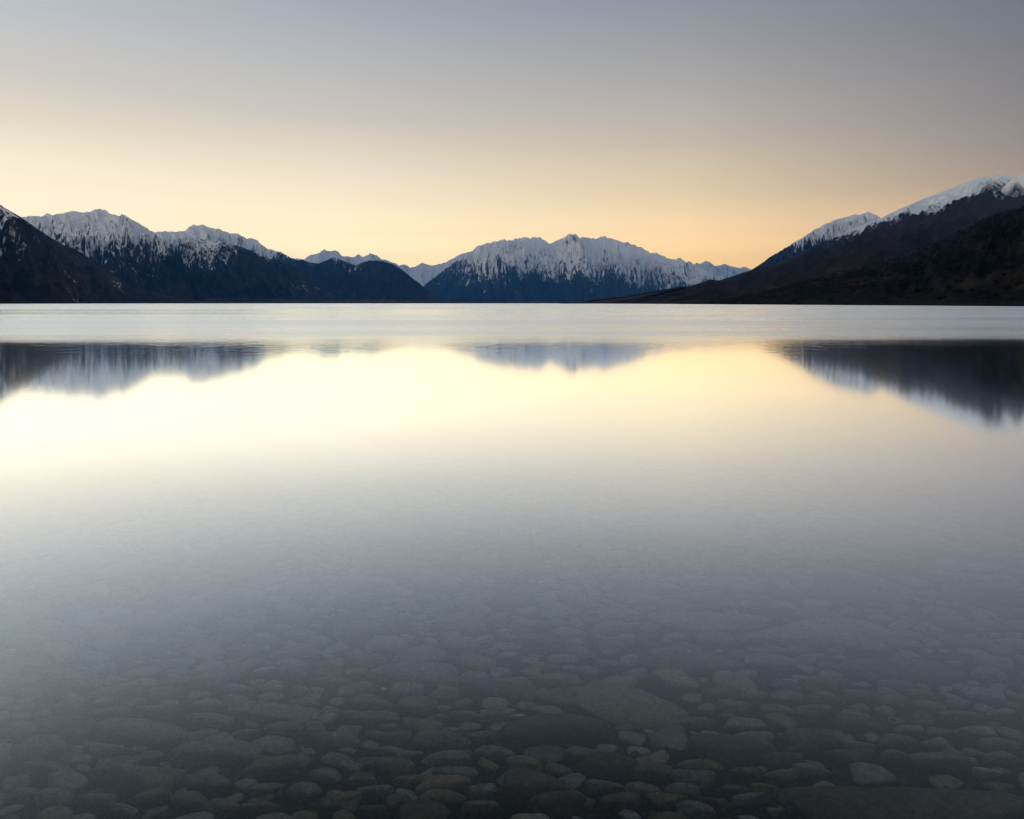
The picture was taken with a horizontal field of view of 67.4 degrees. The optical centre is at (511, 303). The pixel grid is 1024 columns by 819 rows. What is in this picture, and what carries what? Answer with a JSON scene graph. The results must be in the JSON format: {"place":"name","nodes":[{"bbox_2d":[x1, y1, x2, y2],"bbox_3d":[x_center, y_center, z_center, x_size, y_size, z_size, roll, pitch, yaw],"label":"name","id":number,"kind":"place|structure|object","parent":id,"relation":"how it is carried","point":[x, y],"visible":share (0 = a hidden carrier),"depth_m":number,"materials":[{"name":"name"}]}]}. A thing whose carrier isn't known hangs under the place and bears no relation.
{"place":"outdoors","nodes":[
{"label":"outdoors","id":0,"kind":"place"},
{"bbox_2d":[0,205,210,303],"bbox_3d":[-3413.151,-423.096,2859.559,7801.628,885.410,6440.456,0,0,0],"label":"mountain","id":1,"kind":"structure","parent":0,"point":[37,266],"depth_m":3631.10,"materials":[{"name":"black stone"}]},
{"bbox_2d":[21,209,355,299],"bbox_3d":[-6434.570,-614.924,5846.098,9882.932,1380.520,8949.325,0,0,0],"label":"snowy mountain","id":2,"kind":"structure","parent":0,"point":[126,249],"depth_m":7028.69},
{"bbox_2d":[155,224,298,264],"bbox_3d":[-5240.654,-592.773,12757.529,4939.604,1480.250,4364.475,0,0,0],"label":"pointed snow mountain","id":3,"kind":"structure","parent":0,"point":[204,232],"depth_m":12743.03,"materials":[{"name":"white snow"}]},
{"bbox_2d":[291,257,441,300],"bbox_3d":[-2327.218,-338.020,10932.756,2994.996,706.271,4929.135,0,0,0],"label":"dark mountain","id":4,"kind":"structure","parent":0,"point":[374,280],"depth_m":9902.62,"materials":[{"name":"black stone"}]},
{"bbox_2d":[292,249,469,285],"bbox_3d":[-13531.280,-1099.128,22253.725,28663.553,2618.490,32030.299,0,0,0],"label":"jagged snow mountain","id":5,"kind":"structure","parent":0,"point":[422,274],"depth_m":30146.66,"materials":[{"name":"white snow"}]},
{"bbox_2d":[195,298,576,302],"bbox_3d":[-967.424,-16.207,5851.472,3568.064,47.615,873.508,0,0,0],"label":"lakeside terrace hill","id":6,"kind":"structure","parent":0,"point":[226,300],"depth_m":5758.96,"materials":[{"name":"black plant"}]},
{"bbox_2d":[0,303,1023,818],"bbox_3d":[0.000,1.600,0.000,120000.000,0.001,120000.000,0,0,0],"label":"lake water","id":7,"kind":"structure","parent":0,"point":[472,561],"depth_m":4.76,"materials":[{"name":"grey liquid"}]},
{"bbox_2d":[0,0,1023,268],"label":"sky","id":8,"kind":"structure","parent":0,"point":[411,133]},
{"bbox_2d":[423,234,723,301],"bbox_3d":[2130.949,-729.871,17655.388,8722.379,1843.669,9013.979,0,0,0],"label":"central massif mountain","id":9,"kind":"structure","parent":0,"point":[571,268],"depth_m":15733.78,"materials":[{"name":"white snow"}]},
{"bbox_2d":[694,261,751,278],"bbox_3d":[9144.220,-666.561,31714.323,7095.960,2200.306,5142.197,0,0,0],"label":"snow mountain","id":10,"kind":"structure","parent":0,"point":[724,271],"depth_m":31727.37,"materials":[{"name":"white snow"}]},
{"bbox_2d":[560,174,1023,303],"bbox_3d":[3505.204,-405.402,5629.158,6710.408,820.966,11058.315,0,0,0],"label":"snowy mountain","id":11,"kind":"structure","parent":0,"point":[923,222],"depth_m":2612.62,"materials":[{"name":"black stone"}]},
{"bbox_2d":[585,286,684,301],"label":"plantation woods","id":12,"kind":"object","parent":11,"relation":"on","point":[677,288],"visible":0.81,"depth_m":2626.79,"materials":[{"name":"black plant"}]},
{"bbox_2d":[615,217,968,302],"bbox_3d":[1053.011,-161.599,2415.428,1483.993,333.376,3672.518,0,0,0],"label":"shrubbery","id":13,"kind":"object","parent":11,"relation":"on","point":[754,270],"visible":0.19,"depth_m":2822.87,"materials":[{"name":"green plant"}]},
{"bbox_2d":[752,212,879,269],"bbox_3d":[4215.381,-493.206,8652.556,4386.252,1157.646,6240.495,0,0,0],"label":"rocky snow mountain","id":14,"kind":"structure","parent":0,"point":[833,228],"depth_m":8179.12,"materials":[{"name":"white snow"}]},
{"bbox_2d":[681,208,1023,305],"bbox_3d":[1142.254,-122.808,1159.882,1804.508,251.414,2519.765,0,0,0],"label":"dark scrub hill","id":15,"kind":"structure","parent":0,"point":[1004,231],"depth_m":673.96,"materials":[{"name":"black plant"}]},
{"bbox_2d":[704,206,1023,304],"bbox_3d":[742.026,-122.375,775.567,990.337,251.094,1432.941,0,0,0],"label":"scrub","id":16,"kind":"object","parent":15,"relation":"on","point":[744,298],"visible":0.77,"depth_m":825.55,"materials":[{"name":"green plant"}]},
{"bbox_2d":[1001,174,1023,196],"bbox_3d":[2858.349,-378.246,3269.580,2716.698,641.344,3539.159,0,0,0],"label":"steep snow spur hill","id":17,"kind":"structure","parent":0,"point":[1013,187],"depth_m":3742.48,"materials":[{"name":"white snow"}]}
]}

